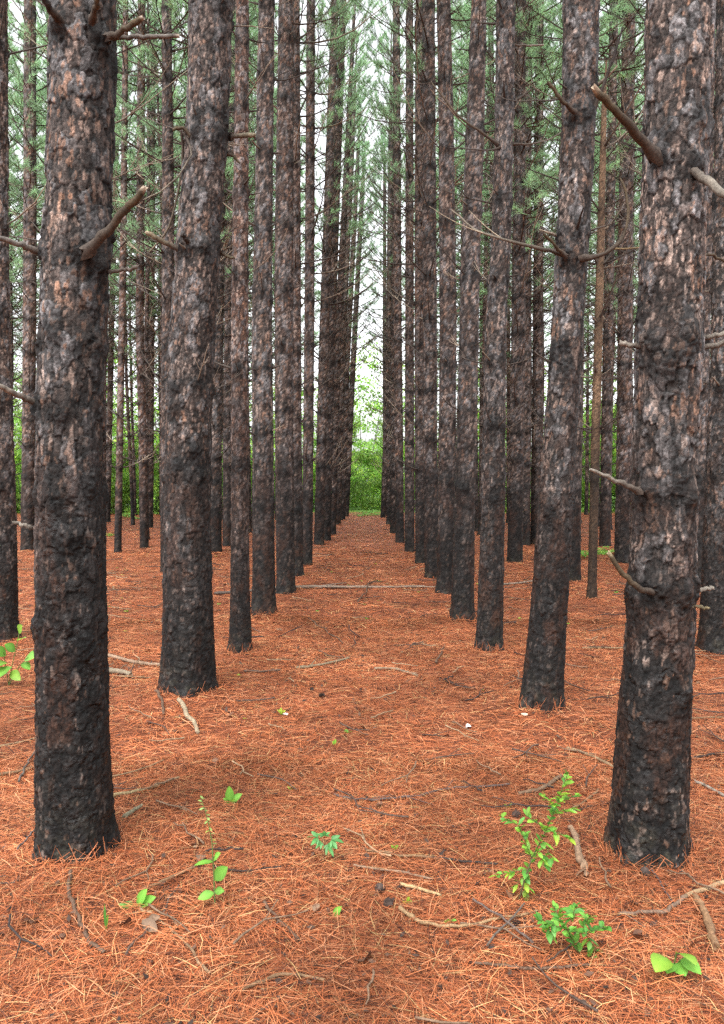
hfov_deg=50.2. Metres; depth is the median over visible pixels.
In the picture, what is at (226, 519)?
pine tree
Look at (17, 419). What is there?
broadleaf tree
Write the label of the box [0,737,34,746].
fallen branch
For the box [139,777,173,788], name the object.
twig
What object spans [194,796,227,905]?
seedling
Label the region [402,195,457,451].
pine tree
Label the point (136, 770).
fallen branch
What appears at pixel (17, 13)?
sky
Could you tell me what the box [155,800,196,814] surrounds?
twig
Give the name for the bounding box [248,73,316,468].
pine tree
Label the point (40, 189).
pine tree
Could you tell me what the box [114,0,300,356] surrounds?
pine tree
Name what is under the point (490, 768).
twig
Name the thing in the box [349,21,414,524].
pine tree
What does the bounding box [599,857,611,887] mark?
twig
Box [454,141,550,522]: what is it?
pine tree
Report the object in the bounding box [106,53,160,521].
pine tree
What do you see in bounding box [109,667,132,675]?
fallen branch
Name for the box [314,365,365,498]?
broadleaf tree
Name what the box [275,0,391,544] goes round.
pine tree
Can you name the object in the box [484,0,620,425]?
pine tree
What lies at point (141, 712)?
twig
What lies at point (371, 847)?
twig
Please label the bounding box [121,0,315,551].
pine tree
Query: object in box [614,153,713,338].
pine tree
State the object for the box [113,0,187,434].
pine tree
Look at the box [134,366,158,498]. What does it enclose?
broadleaf tree
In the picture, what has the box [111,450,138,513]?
bush
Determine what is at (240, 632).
pine tree
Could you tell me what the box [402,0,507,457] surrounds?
pine tree
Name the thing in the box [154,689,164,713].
fallen branch
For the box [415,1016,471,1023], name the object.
twig
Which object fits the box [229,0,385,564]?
pine tree
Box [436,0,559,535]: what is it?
pine tree
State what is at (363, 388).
broadleaf tree
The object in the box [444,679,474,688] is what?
fallen branch
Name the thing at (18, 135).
pine tree
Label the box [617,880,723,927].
fallen branch
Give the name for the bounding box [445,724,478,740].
twig
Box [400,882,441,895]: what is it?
fallen branch
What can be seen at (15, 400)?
broadleaf tree
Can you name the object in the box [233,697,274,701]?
twig
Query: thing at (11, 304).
pine tree
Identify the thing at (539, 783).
twig
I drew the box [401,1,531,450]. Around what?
pine tree
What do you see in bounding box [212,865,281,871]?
fallen branch
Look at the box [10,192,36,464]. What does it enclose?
pine tree
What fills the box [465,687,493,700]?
twig
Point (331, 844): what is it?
maple seedling
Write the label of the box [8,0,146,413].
pine tree
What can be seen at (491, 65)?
pine tree
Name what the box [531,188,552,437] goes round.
pine tree
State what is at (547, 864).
sapling
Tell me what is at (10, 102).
pine tree
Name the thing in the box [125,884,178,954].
fallen branch
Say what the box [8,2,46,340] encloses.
pine tree
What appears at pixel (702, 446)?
pine tree
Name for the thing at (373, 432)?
broadleaf tree
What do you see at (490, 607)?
pine tree
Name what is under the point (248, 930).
twig
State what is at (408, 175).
pine tree
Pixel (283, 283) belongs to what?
pine tree
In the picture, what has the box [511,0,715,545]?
pine tree
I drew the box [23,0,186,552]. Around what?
pine tree
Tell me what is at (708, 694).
twig
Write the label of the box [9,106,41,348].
pine tree
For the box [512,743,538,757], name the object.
twig
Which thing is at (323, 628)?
fallen branch
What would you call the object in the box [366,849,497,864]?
fallen branch
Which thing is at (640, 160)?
pine tree
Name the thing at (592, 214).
pine tree
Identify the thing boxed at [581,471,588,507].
bush
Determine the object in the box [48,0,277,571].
pine tree
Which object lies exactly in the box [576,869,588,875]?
dry leaf
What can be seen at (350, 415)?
pine tree
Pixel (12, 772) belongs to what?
fallen branch
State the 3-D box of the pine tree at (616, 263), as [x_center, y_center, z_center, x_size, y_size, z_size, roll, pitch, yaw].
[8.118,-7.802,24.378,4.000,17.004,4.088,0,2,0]
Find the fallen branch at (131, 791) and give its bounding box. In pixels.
[113,776,179,796]
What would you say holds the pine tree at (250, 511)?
on the ground
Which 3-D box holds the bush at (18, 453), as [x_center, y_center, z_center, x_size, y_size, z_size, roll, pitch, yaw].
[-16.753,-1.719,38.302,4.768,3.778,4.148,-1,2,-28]
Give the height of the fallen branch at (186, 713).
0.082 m
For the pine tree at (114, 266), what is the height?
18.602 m
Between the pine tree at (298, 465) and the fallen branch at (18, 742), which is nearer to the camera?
the fallen branch at (18, 742)
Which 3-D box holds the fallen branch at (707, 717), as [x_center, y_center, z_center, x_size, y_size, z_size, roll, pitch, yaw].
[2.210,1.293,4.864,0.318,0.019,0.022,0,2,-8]
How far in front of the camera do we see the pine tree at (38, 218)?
21.86 m
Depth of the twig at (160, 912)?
2.62 m
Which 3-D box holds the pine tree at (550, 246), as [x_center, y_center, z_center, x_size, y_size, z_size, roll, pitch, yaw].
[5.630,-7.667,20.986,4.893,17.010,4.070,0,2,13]
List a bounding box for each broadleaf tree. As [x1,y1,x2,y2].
[13,360,21,483]
[13,381,21,481]
[13,411,21,478]
[106,382,125,506]
[107,339,156,490]
[112,408,158,504]
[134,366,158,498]
[249,379,274,458]
[250,384,315,490]
[273,380,317,460]
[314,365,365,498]
[349,333,382,493]
[350,413,376,500]
[364,412,404,504]
[364,430,404,502]
[365,420,404,483]
[402,364,438,456]
[456,373,505,487]
[543,363,591,452]
[581,365,616,498]
[582,404,616,498]
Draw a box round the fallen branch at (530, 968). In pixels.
[473,961,589,970]
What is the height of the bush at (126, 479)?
3.799 m
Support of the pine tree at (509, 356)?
on the ground
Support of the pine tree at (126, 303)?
on the ground
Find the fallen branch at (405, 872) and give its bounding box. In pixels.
[353,864,433,879]
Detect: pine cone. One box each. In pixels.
[375,883,384,892]
[383,897,392,907]
[511,809,520,818]
[511,918,520,926]
[640,867,649,876]
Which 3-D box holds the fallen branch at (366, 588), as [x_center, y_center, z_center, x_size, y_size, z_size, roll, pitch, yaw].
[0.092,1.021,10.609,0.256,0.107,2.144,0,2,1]
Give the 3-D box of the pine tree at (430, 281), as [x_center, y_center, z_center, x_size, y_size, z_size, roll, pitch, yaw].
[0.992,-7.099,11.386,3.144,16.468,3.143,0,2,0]
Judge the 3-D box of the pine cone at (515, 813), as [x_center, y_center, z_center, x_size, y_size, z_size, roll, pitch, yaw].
[0.692,1.356,3.469,0.039,0.042,0.039,1,2,26]
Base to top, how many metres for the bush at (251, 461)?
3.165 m
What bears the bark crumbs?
on the ground
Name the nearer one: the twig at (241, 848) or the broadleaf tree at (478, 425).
the twig at (241, 848)
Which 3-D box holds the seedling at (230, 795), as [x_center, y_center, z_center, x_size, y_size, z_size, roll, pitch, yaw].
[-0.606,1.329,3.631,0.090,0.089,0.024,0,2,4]
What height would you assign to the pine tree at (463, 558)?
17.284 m
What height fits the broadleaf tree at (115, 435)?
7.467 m
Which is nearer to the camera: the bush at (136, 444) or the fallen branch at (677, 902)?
the fallen branch at (677, 902)
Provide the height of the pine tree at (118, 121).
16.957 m
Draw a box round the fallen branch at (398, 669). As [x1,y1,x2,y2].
[374,667,418,675]
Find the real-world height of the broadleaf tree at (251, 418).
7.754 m
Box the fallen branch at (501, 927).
[486,902,524,945]
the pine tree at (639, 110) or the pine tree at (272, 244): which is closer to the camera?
the pine tree at (639, 110)
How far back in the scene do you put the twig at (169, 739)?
4.46 m
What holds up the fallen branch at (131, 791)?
on the ground
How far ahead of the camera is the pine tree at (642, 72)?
28.02 m
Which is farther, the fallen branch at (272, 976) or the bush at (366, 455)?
the bush at (366, 455)
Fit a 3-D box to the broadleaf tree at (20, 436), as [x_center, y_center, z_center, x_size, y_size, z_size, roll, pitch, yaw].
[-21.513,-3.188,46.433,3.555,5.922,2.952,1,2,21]
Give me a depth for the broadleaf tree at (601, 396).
49.32 m
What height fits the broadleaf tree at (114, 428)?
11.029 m
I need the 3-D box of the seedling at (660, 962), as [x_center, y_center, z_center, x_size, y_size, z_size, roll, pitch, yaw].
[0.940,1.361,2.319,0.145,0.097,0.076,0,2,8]
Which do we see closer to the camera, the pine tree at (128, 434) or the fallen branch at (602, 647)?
the fallen branch at (602, 647)
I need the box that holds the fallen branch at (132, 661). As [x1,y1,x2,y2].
[108,654,159,666]
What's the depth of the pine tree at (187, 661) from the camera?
5.23 m
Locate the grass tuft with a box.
[103,904,107,927]
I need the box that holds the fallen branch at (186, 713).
[177,697,199,733]
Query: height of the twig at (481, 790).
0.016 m
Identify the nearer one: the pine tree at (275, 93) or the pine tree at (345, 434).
the pine tree at (275, 93)
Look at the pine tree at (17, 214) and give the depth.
24.48 m
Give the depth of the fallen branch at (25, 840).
3.09 m
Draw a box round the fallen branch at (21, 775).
[18,750,34,781]
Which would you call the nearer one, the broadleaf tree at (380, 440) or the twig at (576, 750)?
the twig at (576, 750)
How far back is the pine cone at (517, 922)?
2.59 m
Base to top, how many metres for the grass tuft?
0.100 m
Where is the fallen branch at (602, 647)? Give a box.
[582,647,622,648]
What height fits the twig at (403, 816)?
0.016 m
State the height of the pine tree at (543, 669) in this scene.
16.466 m
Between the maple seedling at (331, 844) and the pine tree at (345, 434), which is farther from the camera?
the pine tree at (345, 434)
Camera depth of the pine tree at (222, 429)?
31.07 m
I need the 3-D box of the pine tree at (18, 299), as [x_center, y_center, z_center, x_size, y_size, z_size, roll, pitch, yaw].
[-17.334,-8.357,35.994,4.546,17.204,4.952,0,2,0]
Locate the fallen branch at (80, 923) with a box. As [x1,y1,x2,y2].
[66,869,105,953]
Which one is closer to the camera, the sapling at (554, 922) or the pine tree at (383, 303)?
the sapling at (554, 922)
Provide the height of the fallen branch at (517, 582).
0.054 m
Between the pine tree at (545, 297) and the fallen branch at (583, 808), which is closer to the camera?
the fallen branch at (583, 808)
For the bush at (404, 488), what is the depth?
42.10 m
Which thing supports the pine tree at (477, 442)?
on the ground
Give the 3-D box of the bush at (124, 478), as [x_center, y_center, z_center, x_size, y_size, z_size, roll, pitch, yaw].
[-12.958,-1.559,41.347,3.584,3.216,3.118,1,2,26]
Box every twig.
[8,914,51,957]
[114,782,136,788]
[115,854,153,885]
[128,705,151,717]
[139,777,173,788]
[146,721,168,733]
[148,903,189,931]
[149,737,184,740]
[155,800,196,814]
[173,822,204,844]
[206,847,243,850]
[232,760,253,776]
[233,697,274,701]
[233,899,308,943]
[257,773,296,789]
[333,788,358,808]
[339,722,367,734]
[343,827,391,856]
[355,804,408,817]
[365,967,374,1003]
[381,761,416,785]
[393,641,429,645]
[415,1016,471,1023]
[420,731,446,736]
[424,748,473,759]
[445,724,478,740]
[452,721,475,731]
[460,922,540,949]
[461,781,482,791]
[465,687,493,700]
[476,760,500,774]
[481,797,550,807]
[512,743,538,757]
[512,748,561,761]
[523,778,553,787]
[532,957,597,1011]
[546,932,575,961]
[558,746,596,754]
[564,680,590,691]
[567,694,618,699]
[583,764,597,785]
[588,611,625,615]
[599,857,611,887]
[669,869,723,894]
[692,708,723,712]
[693,692,723,696]
[695,653,720,662]
[698,725,723,741]
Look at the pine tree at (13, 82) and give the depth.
23.80 m
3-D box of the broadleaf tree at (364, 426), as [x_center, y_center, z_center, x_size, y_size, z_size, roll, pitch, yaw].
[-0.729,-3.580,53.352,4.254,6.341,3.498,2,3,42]
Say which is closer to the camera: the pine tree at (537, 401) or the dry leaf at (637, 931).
the dry leaf at (637, 931)
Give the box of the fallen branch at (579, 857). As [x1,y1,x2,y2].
[568,825,587,871]
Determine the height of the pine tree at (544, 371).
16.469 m
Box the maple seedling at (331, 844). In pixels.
[306,831,343,858]
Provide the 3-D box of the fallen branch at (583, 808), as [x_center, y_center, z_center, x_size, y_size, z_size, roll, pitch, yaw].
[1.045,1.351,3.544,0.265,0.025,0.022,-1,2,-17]
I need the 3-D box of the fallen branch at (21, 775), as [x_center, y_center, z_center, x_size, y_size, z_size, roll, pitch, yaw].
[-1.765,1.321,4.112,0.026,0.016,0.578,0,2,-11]
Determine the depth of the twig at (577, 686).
5.53 m
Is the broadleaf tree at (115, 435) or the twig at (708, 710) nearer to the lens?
the twig at (708, 710)
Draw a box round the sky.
[8,0,645,480]
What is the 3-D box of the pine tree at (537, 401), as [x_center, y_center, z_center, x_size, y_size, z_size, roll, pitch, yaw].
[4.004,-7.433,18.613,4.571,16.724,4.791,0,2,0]
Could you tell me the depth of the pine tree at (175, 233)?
26.42 m
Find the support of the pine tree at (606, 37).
on the ground
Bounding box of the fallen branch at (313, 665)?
[296,657,349,668]
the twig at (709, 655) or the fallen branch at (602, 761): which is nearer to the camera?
the fallen branch at (602, 761)
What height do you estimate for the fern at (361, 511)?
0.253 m
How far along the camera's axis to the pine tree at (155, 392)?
34.83 m
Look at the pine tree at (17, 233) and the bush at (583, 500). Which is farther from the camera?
the bush at (583, 500)
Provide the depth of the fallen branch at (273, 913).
2.61 m
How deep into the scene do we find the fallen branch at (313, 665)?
6.30 m
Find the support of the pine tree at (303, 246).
on the ground
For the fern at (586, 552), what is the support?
on the ground
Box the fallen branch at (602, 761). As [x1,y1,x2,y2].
[566,746,612,767]
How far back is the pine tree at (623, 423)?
13.90 m
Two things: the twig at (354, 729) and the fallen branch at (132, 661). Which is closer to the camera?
the twig at (354, 729)
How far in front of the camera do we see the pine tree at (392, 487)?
22.52 m
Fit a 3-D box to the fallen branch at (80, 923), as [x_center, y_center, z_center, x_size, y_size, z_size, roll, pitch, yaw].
[-0.970,1.368,2.663,0.050,0.040,0.548,-1,3,-31]
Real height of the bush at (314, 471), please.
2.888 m
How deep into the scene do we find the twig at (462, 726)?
4.67 m
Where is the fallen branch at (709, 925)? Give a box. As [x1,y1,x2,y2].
[692,892,720,949]
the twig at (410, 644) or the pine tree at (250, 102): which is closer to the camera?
the twig at (410, 644)
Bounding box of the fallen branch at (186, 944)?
[139,907,211,974]
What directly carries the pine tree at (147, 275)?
on the ground
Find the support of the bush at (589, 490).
on the ground
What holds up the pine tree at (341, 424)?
on the ground
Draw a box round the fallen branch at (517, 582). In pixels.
[504,580,531,584]
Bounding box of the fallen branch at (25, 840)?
[17,830,33,849]
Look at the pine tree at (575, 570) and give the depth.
11.43 m
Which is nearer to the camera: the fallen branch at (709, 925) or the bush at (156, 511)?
the fallen branch at (709, 925)
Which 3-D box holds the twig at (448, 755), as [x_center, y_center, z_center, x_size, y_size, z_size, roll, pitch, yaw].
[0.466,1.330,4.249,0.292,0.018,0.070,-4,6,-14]
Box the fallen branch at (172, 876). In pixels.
[143,857,213,888]
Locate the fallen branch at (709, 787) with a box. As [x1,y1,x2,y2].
[695,780,723,796]
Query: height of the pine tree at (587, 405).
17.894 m
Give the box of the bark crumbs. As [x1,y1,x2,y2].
[0,567,723,1023]
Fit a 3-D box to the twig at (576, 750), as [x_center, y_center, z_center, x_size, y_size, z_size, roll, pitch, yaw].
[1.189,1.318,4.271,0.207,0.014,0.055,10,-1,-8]
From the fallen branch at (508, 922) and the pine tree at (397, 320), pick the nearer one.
the fallen branch at (508, 922)
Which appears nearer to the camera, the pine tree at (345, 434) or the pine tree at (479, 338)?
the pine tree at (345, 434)
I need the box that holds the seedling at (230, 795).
[223,786,241,803]
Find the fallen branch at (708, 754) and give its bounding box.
[691,752,723,757]
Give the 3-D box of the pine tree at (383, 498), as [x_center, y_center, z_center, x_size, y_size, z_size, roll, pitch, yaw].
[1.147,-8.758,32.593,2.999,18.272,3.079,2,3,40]
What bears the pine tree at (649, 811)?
on the ground
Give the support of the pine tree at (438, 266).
on the ground
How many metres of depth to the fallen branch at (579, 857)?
3.05 m
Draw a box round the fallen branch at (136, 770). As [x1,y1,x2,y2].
[112,759,163,776]
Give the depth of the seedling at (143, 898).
2.73 m
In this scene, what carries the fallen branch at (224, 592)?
on the ground
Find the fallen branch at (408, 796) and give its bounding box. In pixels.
[333,780,509,804]
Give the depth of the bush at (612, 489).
43.99 m
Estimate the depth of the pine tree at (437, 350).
34.37 m
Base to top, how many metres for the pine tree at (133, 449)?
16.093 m
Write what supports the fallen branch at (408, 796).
on the ground
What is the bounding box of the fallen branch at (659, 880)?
[648,865,673,902]
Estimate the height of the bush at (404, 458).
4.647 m
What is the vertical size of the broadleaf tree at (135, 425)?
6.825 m
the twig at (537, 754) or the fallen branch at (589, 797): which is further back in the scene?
the twig at (537, 754)
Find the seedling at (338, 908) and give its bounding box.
[330,906,341,915]
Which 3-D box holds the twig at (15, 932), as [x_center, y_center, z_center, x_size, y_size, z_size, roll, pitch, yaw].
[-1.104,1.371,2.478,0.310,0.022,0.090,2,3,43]
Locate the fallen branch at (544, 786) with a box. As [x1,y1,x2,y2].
[518,773,563,794]
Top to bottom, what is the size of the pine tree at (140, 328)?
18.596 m
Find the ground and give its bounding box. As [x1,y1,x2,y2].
[0,485,723,1023]
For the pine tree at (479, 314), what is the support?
on the ground
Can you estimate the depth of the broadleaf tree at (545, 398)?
46.48 m
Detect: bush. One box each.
[14,441,21,511]
[15,440,35,509]
[111,429,158,511]
[111,444,158,514]
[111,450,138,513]
[111,459,138,506]
[153,462,158,513]
[153,492,158,513]
[222,454,274,510]
[302,454,354,507]
[302,461,315,508]
[349,461,375,509]
[350,448,381,508]
[362,468,404,509]
[376,432,414,507]
[403,472,414,508]
[530,479,589,511]
[581,464,614,507]
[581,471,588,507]
[584,453,615,508]
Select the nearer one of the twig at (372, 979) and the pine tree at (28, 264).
the twig at (372, 979)
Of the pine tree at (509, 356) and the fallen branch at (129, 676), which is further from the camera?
the pine tree at (509, 356)
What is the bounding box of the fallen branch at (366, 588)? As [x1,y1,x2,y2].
[357,574,377,601]
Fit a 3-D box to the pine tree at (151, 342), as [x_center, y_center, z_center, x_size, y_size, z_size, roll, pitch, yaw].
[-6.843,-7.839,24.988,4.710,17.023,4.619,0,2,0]
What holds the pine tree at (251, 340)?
on the ground
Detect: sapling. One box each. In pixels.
[489,769,581,900]
[533,900,611,958]
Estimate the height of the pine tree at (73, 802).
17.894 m
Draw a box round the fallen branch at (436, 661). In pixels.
[435,644,445,663]
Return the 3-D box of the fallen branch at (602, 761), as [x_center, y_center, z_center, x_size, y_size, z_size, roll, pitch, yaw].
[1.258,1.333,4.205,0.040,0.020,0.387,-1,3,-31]
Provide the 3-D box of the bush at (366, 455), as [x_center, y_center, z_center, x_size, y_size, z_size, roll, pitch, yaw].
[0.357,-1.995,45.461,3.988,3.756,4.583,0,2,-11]
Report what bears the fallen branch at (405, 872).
on the ground
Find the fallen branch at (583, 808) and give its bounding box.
[566,802,609,812]
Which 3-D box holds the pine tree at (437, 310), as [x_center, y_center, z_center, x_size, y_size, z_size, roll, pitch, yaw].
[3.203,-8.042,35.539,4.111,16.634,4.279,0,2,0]
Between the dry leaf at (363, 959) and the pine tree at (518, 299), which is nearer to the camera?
the dry leaf at (363, 959)
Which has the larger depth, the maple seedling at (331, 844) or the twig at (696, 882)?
the maple seedling at (331, 844)
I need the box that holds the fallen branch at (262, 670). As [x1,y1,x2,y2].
[244,669,280,671]
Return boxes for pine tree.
[0,0,47,642]
[0,0,179,865]
[7,0,187,405]
[8,0,120,550]
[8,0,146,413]
[8,1,46,474]
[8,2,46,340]
[8,5,46,322]
[8,7,46,431]
[8,23,159,461]
[8,34,43,465]
[8,93,18,245]
[9,72,45,443]
[9,80,46,377]
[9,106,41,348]
[9,119,41,293]
[9,166,38,380]
[9,176,36,389]
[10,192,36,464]
[12,171,38,441]
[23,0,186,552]
[33,0,187,547]
[37,47,159,530]
[38,108,157,447]
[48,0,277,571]
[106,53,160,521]
[107,66,175,524]
[107,166,157,514]
[109,1,187,538]
[110,0,186,534]
[110,1,182,527]
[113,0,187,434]
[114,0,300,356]
[117,85,180,470]
[117,106,178,457]
[120,0,275,697]
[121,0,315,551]
[128,141,174,514]
[132,138,253,364]
[148,0,304,545]
[154,2,305,458]
[174,0,287,653]
[176,1,305,453]
[178,10,304,532]
[219,0,360,615]
[222,174,252,518]
[222,321,251,465]
[223,0,399,576]
[223,6,322,526]
[224,28,317,465]
[225,0,350,593]
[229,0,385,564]
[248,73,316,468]
[248,117,321,399]
[248,161,274,471]
[249,86,319,519]
[251,150,321,433]
[272,183,322,442]
[273,0,392,540]
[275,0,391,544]
[301,0,392,534]
[302,29,386,524]
[319,90,385,519]
[337,0,529,577]
[341,139,386,516]
[342,0,456,542]
[344,0,437,532]
[347,0,463,552]
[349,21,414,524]
[352,86,414,517]
[354,0,495,563]
[357,127,404,472]
[369,0,495,593]
[401,0,560,443]
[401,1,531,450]
[401,91,489,467]
[401,94,484,474]
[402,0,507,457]
[402,149,480,476]
[402,166,460,433]
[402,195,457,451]
[414,0,550,530]
[414,0,644,562]
[428,0,544,621]
[429,0,560,651]
[429,0,638,712]
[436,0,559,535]
[436,0,621,545]
[436,0,643,544]
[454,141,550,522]
[456,111,531,398]
[456,147,488,498]
[456,162,510,471]
[479,21,595,433]
[479,35,597,525]
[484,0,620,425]
[486,0,645,581]
[488,0,637,441]
[510,226,551,349]
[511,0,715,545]
[514,33,643,598]
[520,0,643,563]
[523,0,715,381]
[531,0,640,486]
[531,62,636,522]
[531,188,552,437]
[543,26,639,525]
[544,184,616,514]
[582,139,636,474]
[584,0,643,529]
[585,0,644,467]
[585,60,643,467]
[589,0,723,869]
[594,0,713,300]
[598,0,715,587]
[605,38,643,391]
[614,101,644,335]
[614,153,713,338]
[695,0,723,654]
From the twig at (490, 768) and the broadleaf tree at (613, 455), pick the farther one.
the broadleaf tree at (613, 455)
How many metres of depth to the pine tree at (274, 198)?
26.04 m
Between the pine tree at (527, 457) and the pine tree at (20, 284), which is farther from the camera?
the pine tree at (20, 284)
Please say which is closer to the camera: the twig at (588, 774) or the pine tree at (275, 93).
the twig at (588, 774)
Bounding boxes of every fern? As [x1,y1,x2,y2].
[357,509,376,514]
[581,548,607,556]
[583,546,613,553]
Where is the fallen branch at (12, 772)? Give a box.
[0,765,33,775]
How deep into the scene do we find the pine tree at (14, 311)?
32.43 m
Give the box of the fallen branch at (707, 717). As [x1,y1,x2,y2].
[692,716,723,718]
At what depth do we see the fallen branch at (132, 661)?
6.45 m
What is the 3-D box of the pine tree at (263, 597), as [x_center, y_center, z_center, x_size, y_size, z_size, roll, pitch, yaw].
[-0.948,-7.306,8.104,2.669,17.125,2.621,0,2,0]
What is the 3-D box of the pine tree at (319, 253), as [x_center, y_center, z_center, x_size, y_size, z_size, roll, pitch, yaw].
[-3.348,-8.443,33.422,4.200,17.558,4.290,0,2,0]
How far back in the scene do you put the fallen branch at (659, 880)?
2.81 m
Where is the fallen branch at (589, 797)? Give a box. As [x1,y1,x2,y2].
[569,788,598,813]
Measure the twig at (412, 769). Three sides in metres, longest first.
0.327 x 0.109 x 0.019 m
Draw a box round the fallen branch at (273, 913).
[263,900,299,940]
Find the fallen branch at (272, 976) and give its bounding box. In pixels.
[242,972,325,989]
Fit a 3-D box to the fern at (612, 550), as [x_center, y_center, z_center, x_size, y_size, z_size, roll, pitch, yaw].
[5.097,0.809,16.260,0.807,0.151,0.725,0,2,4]
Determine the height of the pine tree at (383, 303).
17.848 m
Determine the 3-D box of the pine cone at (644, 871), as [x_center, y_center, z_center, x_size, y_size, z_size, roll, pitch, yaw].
[1.061,1.349,2.898,0.036,0.038,0.036,0,2,-3]
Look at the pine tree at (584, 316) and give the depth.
28.18 m
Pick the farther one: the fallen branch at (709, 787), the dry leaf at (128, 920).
the fallen branch at (709, 787)
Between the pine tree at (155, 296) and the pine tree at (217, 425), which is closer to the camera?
the pine tree at (217, 425)
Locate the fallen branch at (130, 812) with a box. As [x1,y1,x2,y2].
[121,804,142,817]
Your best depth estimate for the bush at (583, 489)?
39.77 m
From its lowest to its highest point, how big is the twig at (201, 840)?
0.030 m
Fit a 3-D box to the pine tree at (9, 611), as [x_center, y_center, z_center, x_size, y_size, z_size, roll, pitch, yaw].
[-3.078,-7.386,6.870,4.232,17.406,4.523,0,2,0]
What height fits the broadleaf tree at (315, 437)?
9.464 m
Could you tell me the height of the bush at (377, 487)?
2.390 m
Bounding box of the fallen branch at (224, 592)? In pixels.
[214,589,251,593]
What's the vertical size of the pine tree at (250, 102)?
18.285 m
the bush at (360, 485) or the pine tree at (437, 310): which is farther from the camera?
the bush at (360, 485)
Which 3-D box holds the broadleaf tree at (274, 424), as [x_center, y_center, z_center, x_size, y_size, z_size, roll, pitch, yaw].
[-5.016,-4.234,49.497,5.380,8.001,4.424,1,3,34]
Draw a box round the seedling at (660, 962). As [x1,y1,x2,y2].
[651,952,701,975]
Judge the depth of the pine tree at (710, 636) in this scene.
6.62 m
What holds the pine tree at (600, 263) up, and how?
on the ground
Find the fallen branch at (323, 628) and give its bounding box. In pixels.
[304,614,342,643]
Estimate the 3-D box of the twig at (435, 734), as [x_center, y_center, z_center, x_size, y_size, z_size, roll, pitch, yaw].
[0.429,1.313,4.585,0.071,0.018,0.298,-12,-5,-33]
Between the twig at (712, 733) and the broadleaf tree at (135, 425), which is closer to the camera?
the twig at (712, 733)
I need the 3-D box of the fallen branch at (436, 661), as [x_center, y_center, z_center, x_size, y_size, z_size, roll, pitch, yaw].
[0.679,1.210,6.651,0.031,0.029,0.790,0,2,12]
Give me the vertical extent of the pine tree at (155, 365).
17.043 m
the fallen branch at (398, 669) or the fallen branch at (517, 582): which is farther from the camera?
the fallen branch at (517, 582)
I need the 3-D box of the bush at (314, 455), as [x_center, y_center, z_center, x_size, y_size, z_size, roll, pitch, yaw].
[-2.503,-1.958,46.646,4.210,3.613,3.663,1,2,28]
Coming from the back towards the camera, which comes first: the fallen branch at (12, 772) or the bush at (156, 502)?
the bush at (156, 502)
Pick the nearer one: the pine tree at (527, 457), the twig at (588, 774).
the twig at (588, 774)
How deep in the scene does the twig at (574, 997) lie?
2.21 m
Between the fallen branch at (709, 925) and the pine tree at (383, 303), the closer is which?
the fallen branch at (709, 925)
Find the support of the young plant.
on the ground
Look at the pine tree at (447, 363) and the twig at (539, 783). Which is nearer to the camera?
the twig at (539, 783)
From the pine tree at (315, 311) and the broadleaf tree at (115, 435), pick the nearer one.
the pine tree at (315, 311)
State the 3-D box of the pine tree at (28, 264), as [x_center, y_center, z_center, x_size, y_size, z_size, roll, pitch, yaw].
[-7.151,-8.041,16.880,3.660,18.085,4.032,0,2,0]
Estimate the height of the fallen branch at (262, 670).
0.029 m
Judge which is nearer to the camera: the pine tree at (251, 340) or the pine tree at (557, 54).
the pine tree at (557, 54)
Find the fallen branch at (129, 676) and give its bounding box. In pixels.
[112,675,149,677]
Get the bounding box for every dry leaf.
[119,917,130,925]
[142,914,159,931]
[196,853,205,860]
[310,903,319,910]
[355,951,370,960]
[506,890,514,900]
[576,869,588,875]
[632,929,649,937]
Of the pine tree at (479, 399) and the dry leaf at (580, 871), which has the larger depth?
the pine tree at (479, 399)
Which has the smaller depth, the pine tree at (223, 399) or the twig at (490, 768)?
the twig at (490, 768)
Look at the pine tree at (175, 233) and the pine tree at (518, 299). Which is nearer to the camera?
the pine tree at (518, 299)
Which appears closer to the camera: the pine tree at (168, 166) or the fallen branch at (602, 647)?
the fallen branch at (602, 647)
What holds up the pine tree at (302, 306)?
on the ground
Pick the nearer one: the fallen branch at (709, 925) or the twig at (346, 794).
the fallen branch at (709, 925)
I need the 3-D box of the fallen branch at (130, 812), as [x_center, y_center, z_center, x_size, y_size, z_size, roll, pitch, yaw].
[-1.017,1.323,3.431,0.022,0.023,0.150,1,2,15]
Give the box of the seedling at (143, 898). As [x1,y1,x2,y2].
[119,889,155,908]
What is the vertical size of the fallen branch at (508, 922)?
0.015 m
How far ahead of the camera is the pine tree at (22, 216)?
28.85 m
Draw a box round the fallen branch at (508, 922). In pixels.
[472,898,533,942]
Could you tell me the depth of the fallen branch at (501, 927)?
2.55 m
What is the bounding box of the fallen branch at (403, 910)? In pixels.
[398,905,538,927]

